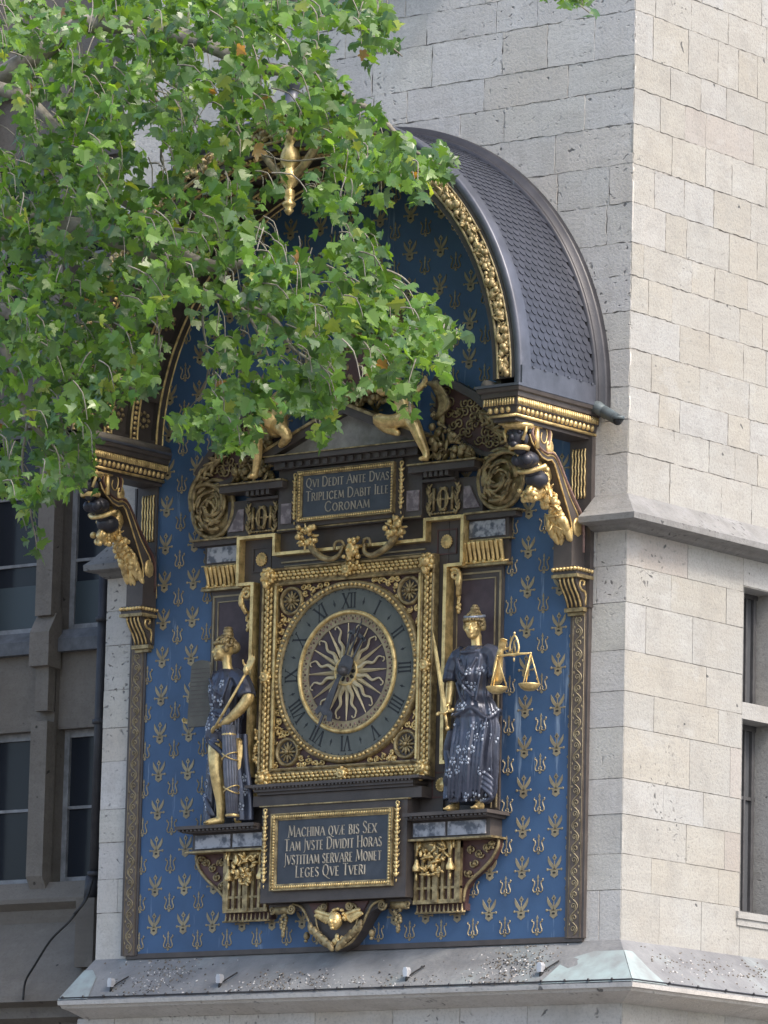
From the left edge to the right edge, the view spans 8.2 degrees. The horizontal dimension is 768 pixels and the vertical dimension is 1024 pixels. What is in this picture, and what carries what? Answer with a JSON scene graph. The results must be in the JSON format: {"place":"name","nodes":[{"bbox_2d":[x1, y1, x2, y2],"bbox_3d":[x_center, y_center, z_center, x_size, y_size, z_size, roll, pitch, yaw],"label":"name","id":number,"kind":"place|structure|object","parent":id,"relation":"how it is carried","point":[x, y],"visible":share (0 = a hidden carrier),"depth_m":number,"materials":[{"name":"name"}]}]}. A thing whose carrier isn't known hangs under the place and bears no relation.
{"place":"outdoors","nodes":[
{"label":"outdoors","id":0,"kind":"place"},
{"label":"ground","id":1,"kind":"structure","parent":0,"visible":0},
{"bbox_2d":[0,0,123,1023],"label":"palace wing","id":2,"kind":"structure","parent":1,"relation":"on","point":[48,631],"depth_m":49.82,"materials":[{"name":"grey stone"}]},
{"bbox_2d":[0,733,30,884],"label":"window","id":3,"kind":"structure","parent":2,"relation":"in","point":[14,748],"depth_m":50.19,"materials":[{"name":"glass"}]},
{"bbox_2d":[0,430,40,634],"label":"window","id":4,"kind":"structure","parent":2,"relation":"in","point":[17,570],"depth_m":50.59,"materials":[{"name":"glass"}]},
{"bbox_2d":[0,169,48,352],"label":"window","id":5,"kind":"structure","parent":2,"relation":"in","point":[42,171],"depth_m":51.16,"materials":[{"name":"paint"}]},
{"bbox_2d":[22,879,93,999],"bbox_3d":[-3.018,3.883,48.459,0.782,1.084,0.204,-5,-11,34],"label":"cable","id":6,"kind":"object","parent":2,"relation":"attached to","point":[64,926],"visible":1,"depth_m":48.36,"materials":[{"name":"rubber"}]},
{"bbox_2d":[60,728,93,881],"bbox_3d":[-2.649,2.727,49.541,0.850,1.440,0.060,-6,-12,37],"label":"window","id":7,"kind":"structure","parent":2,"relation":"in","point":[79,744],"depth_m":49.70,"materials":[{"name":"glass"}]},
{"bbox_2d":[69,475,106,628],"bbox_3d":[-2.586,0.118,49.970,0.850,1.970,0.060,-6,-12,37],"label":"window","id":8,"kind":"structure","parent":2,"relation":"in","point":[84,586],"depth_m":50.08,"materials":[{"name":"paint"}]},
{"bbox_2d":[74,576,107,967],"bbox_3d":[-2.633,2.328,48.839,0.228,3.700,0.208,-6,-12,37],"label":"downpipe","id":9,"kind":"object","parent":2,"relation":"attached to","point":[85,936],"visible":0.67,"depth_m":48.66,"materials":[{"name":"metal"}]},
{"bbox_2d":[82,156,118,274],"bbox_3d":[-2.524,-2.481,50.398,0.850,1.800,0.060,-6,-12,37],"label":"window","id":10,"kind":"structure","parent":2,"relation":"in","point":[100,249],"depth_m":50.58,"materials":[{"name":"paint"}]},
{"bbox_2d":[0,0,599,564],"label":"plane tree","id":11,"kind":"object","parent":1,"relation":"on","point":[76,142],"visible":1,"depth_m":42.80,"materials":[{"name":"green plant"}]},
{"bbox_2d":[57,0,767,1023],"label":"stone tower","id":12,"kind":"structure","parent":1,"relation":"on","point":[629,138],"depth_m":45.96,"materials":[{"name":"grey stone"}]},
{"bbox_2d":[107,976,128,991],"bbox_3d":[-2.372,4.204,47.412,0.191,0.156,0.072,4,-10,-17],"label":"ledge spotlight","id":13,"kind":"object","parent":12,"relation":"attached to","point":[111,984],"visible":1,"depth_m":47.38,"materials":[{"name":"plastic"}]},
{"bbox_2d":[216,972,237,987],"bbox_3d":[-1.382,4.103,46.655,0.191,0.156,0.072,4,-10,-17],"label":"ledge spotlight","id":14,"kind":"object","parent":12,"relation":"attached to","point":[220,980],"visible":1,"depth_m":46.62,"materials":[{"name":"plastic"}]},
{"bbox_2d":[54,82,624,488],"bbox_3d":[-0.449,-2.157,46.605,5.636,3.335,1.310,-6,-12,37],"label":"arched canopy","id":15,"kind":"object","parent":12,"relation":"attached to","point":[550,359],"visible":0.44,"depth_m":45.37,"materials":[{"name":"metal"}]},
{"bbox_2d":[215,451,487,536],"bbox_3d":[-0.289,-0.181,46.778,2.900,0.608,0.240,-6,-12,37],"label":"frieze","id":16,"kind":"object","parent":12,"relation":"attached to","point":[436,488],"visible":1,"depth_m":46.37,"materials":[{"name":"brown paint"}]},
{"bbox_2d":[231,435,275,482],"bbox_3d":[-1.173,-0.445,47.479,0.456,0.442,0.159,-6,-12,37],"label":"fruit heap","id":17,"kind":"object","parent":16,"relation":"on","point":[242,470],"visible":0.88,"depth_m":47.45,"materials":[{"name":"gold metal"}]},
{"bbox_2d":[293,458,404,527],"bbox_3d":[-0.322,-0.168,46.734,1.200,0.520,0.085,-6,-12,37],"label":"tablet","id":18,"kind":"object","parent":16,"relation":"attached to","point":[348,493],"visible":1,"depth_m":46.71,"materials":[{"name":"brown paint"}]},
{"bbox_2d":[291,473,296,524],"bbox_3d":[-0.790,-0.114,47.081,0.067,0.465,0.026,-6,-12,37],"label":"hanging garland","id":19,"kind":"object","parent":18,"relation":"hanging from","point":[294,492],"visible":1,"depth_m":47.08},
{"bbox_2d":[398,460,404,513],"bbox_3d":[0.149,-0.214,46.364,0.067,0.475,0.026,-6,-12,37],"label":"hanging garland","id":20,"kind":"object","parent":18,"relation":"hanging from","point":[401,486],"visible":1,"depth_m":46.36},
{"bbox_2d":[262,403,441,470],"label":"pediment","id":21,"kind":"structure","parent":16,"relation":"on","point":[363,438],"depth_m":46.77,"materials":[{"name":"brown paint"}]},
{"bbox_2d":[247,376,291,478],"bbox_3d":[-0.931,-0.782,47.194,0.767,0.968,0.358,-6,-12,37],"label":"angel","id":22,"kind":"object","parent":21,"relation":"on","point":[272,429],"visible":0.36,"depth_m":47.17,"materials":[{"name":"gold metal"}]},
{"bbox_2d":[315,386,391,407],"bbox_3d":[-0.260,-1.012,46.840,1.042,0.242,0.182,-6,-12,37],"label":"fruit garland","id":23,"kind":"object","parent":21,"relation":"on","point":[373,397],"visible":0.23,"depth_m":46.69},
{"bbox_2d":[305,305,404,403],"bbox_3d":[-0.272,-1.434,46.968,1.130,0.995,0.380,-6,-12,37],"label":"coat of arms","id":24,"kind":"object","parent":21,"relation":"on","point":[351,371],"visible":0.23,"depth_m":46.90},
{"bbox_2d":[365,362,451,460],"bbox_3d":[0.202,-0.874,46.351,0.806,0.929,0.263,-4,-11,30],"label":"angel","id":25,"kind":"object","parent":21,"relation":"on","point":[391,424],"visible":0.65,"depth_m":46.27,"materials":[{"name":"gold metal"}]},
{"bbox_2d":[428,413,475,460],"bbox_3d":[0.589,-0.647,46.153,0.501,0.458,0.150,-6,-12,37],"label":"fruit heap","id":26,"kind":"object","parent":16,"relation":"on","point":[463,450],"visible":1,"depth_m":46.17,"materials":[{"name":"gold metal"}]},
{"bbox_2d":[121,180,591,958],"bbox_3d":[-0.255,0.335,46.797,5.089,7.040,0.057,-6,-12,37],"label":"painted panel","id":27,"kind":"object","parent":12,"relation":"attached to","point":[529,884],"visible":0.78,"depth_m":46.72,"materials":[{"name":"blue paint"}]},
{"bbox_2d":[74,469,158,645],"bbox_3d":[-2.416,0.373,47.838,0.318,1.542,1.060,-6,-12,37],"label":"scroll bracket","id":28,"kind":"object","parent":27,"relation":"attached to","point":[124,529],"visible":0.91,"depth_m":47.95,"materials":[{"name":"brown paint"}]},
{"bbox_2d":[119,605,157,652],"bbox_3d":[-2.221,1.060,48.066,0.292,0.400,0.267,-6,-12,37],"label":"corbel","id":29,"kind":"object","parent":27,"relation":"attached to","point":[138,618],"visible":1,"depth_m":48.04,"materials":[{"name":"brown paint"}]},
{"bbox_2d":[175,822,275,922],"bbox_3d":[-1.397,3.193,46.961,0.920,0.848,0.340,-6,-12,37],"label":"statue shelf","id":30,"kind":"object","parent":27,"relation":"attached to","point":[228,860],"visible":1,"depth_m":46.91,"materials":[{"name":"gold metal"}]},
{"bbox_2d":[182,627,255,824],"bbox_3d":[-1.464,1.894,47.166,0.817,1.778,0.334,-6,-12,37],"label":"statue","id":31,"kind":"object","parent":30,"relation":"on","point":[224,682],"visible":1,"depth_m":47.01,"materials":[{"name":"brown metal"}]},
{"bbox_2d":[187,660,212,727],"bbox_3d":[-1.615,1.609,47.258,0.290,0.592,0.036,-6,-12,37],"label":"law tablet","id":32,"kind":"object","parent":31,"relation":"attached to","point":[199,708],"visible":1,"depth_m":47.25,"materials":[{"name":"brown paint"}]},
{"bbox_2d":[221,725,239,817],"bbox_3d":[-1.349,2.283,46.885,0.185,0.821,0.156,-6,-12,37],"label":"bundle of rods","id":33,"kind":"object","parent":31,"relation":"attached to","point":[229,759],"visible":1,"depth_m":46.84,"materials":[{"name":"metal"}]},
{"bbox_2d":[211,654,255,733],"bbox_3d":[-1.323,1.603,46.940,0.452,0.687,0.058,-5,-11,33],"label":"sceptre","id":34,"kind":"object","parent":31,"relation":"attached to","point":[248,666],"visible":1,"depth_m":46.91,"materials":[{"name":"gold metal"}]},
{"bbox_2d":[260,798,419,904],"bbox_3d":[-0.380,2.950,46.242,1.600,0.855,0.290,-6,-12,37],"label":"tablet","id":35,"kind":"object","parent":27,"relation":"attached to","point":[329,852],"visible":1,"depth_m":46.12,"materials":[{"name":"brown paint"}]},
{"bbox_2d":[261,808,267,888],"bbox_3d":[-1.048,2.943,46.600,0.067,0.705,0.026,-6,-12,37],"label":"hanging garland","id":36,"kind":"object","parent":35,"relation":"hanging from","point":[264,851],"visible":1,"depth_m":46.59},
{"bbox_2d":[393,800,400,881],"bbox_3d":[0.108,2.826,45.716,0.067,0.705,0.026,-6,-12,37],"label":"hanging garland","id":37,"kind":"object","parent":35,"relation":"hanging from","point":[396,842],"visible":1,"depth_m":45.71},
{"bbox_2d":[269,898,413,951],"bbox_3d":[-0.400,3.588,46.130,1.560,0.442,0.307,-6,-12,37],"label":"cherub bracket","id":38,"kind":"object","parent":27,"relation":"attached to","point":[346,926],"visible":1,"depth_m":46.07,"materials":[{"name":"gold metal"}]},
{"bbox_2d":[189,508,525,824],"bbox_3d":[-0.348,1.378,46.493,3.660,2.580,0.310,-6,-12,37],"label":"carved surround","id":39,"kind":"object","parent":27,"relation":"attached to","point":[473,549],"visible":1,"depth_m":46.22,"materials":[{"name":"brown paint"}]},
{"bbox_2d":[188,470,235,538],"bbox_3d":[-1.554,-0.117,47.787,0.553,0.751,0.110,-6,-12,37],"label":"volute","id":40,"kind":"object","parent":39,"relation":"on","point":[208,505],"visible":0.99,"depth_m":47.75,"materials":[{"name":"gold metal"}]},
{"bbox_2d":[194,394,280,484],"bbox_3d":[-1.290,-0.624,47.706,0.978,0.791,0.140,-6,-12,37],"label":"raking scroll","id":41,"kind":"object","parent":40,"relation":"on","point":[214,464],"visible":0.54,"depth_m":47.79,"materials":[{"name":"paint"}]},
{"bbox_2d":[254,552,439,784],"bbox_3d":[-0.344,1.405,46.494,1.926,1.996,0.164,-6,-12,37],"label":"clock","id":42,"kind":"object","parent":39,"relation":"on","point":[348,680],"visible":1,"depth_m":46.49,"materials":[{"name":"paint"}]},
{"bbox_2d":[252,728,258,766],"bbox_3d":[-1.127,2.078,47.004,0.100,0.344,0.071,-6,-12,37],"label":"fruit drop","id":43,"kind":"object","parent":42,"relation":"attached to","point":[255,752],"visible":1,"depth_m":46.99,"materials":[{"name":"gold metal"}]},
{"bbox_2d":[295,514,407,569],"bbox_3d":[-0.282,0.280,46.592,1.237,0.462,0.162,-6,-12,37],"label":"horn garland","id":44,"kind":"object","parent":39,"relation":"attached to","point":[394,533],"visible":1,"depth_m":46.55},
{"bbox_2d":[476,446,524,509],"bbox_3d":[1.008,-0.378,45.830,0.553,0.751,0.112,-6,-12,37],"label":"volute","id":45,"kind":"object","parent":39,"relation":"on","point":[502,481],"visible":0.91,"depth_m":45.81,"materials":[{"name":"gold metal"}]},
{"bbox_2d":[430,374,508,457],"bbox_3d":[0.799,-0.837,46.111,0.978,0.790,0.140,-6,-12,37],"label":"raking scroll","id":46,"kind":"object","parent":45,"relation":"on","point":[473,424],"visible":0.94,"depth_m":46.13,"materials":[{"name":"paint"}]},
{"bbox_2d":[402,808,509,914],"bbox_3d":[0.600,2.989,45.437,0.920,0.848,0.340,-6,-12,37],"label":"statue shelf","id":47,"kind":"object","parent":27,"relation":"attached to","point":[457,853],"visible":1,"depth_m":45.47,"materials":[{"name":"gold metal"}]},
{"bbox_2d":[442,604,508,810],"bbox_3d":[0.831,1.662,45.434,0.784,1.786,0.411,-6,-12,37],"label":"statue","id":48,"kind":"object","parent":47,"relation":"on","point":[471,750],"visible":0.98,"depth_m":45.33,"materials":[{"name":"blue metal"}]},
{"bbox_2d":[432,629,453,730],"bbox_3d":[0.513,1.434,45.569,0.226,0.890,0.054,-4,-11,30],"label":"sword","id":49,"kind":"object","parent":48,"relation":"attached to","point":[443,699],"visible":1,"depth_m":45.55,"materials":[{"name":"gold metal"}]},
{"bbox_2d":[486,632,539,693],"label":"scales","id":50,"kind":"object","parent":48,"relation":"hanging from","point":[524,686],"visible":1,"depth_m":45.06,"materials":[{"name":"gold metal"}]},
{"bbox_2d":[498,421,595,607],"bbox_3d":[1.352,-0.011,44.960,0.303,1.542,1.060,-6,-12,37],"label":"scroll bracket","id":51,"kind":"object","parent":27,"relation":"attached to","point":[556,493],"visible":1,"depth_m":45.09,"materials":[{"name":"brown paint"},{"name":"black bronze"},{"name":"gold paint"}]},
{"bbox_2d":[551,565,593,616],"bbox_3d":[1.589,0.672,45.156,0.292,0.400,0.267,-6,-12,37],"label":"corbel","id":52,"kind":"object","parent":27,"relation":"attached to","point":[572,581],"visible":1,"depth_m":45.13,"materials":[{"name":"brown paint"}]},
{"bbox_2d":[403,965,424,981],"bbox_3d":[0.250,3.937,45.409,0.191,0.156,0.072,4,-10,-17],"label":"ledge spotlight","id":53,"kind":"object","parent":12,"relation":"attached to","point":[407,973],"visible":1,"depth_m":45.38,"materials":[{"name":"plastic"}]},
{"bbox_2d":[537,960,558,976],"bbox_3d":[1.367,3.823,44.556,0.191,0.156,0.072,4,-10,-17],"label":"ledge spotlight","id":54,"kind":"object","parent":12,"relation":"attached to","point":[541,968],"visible":1,"depth_m":44.53,"materials":[{"name":"plastic"}]}
]}

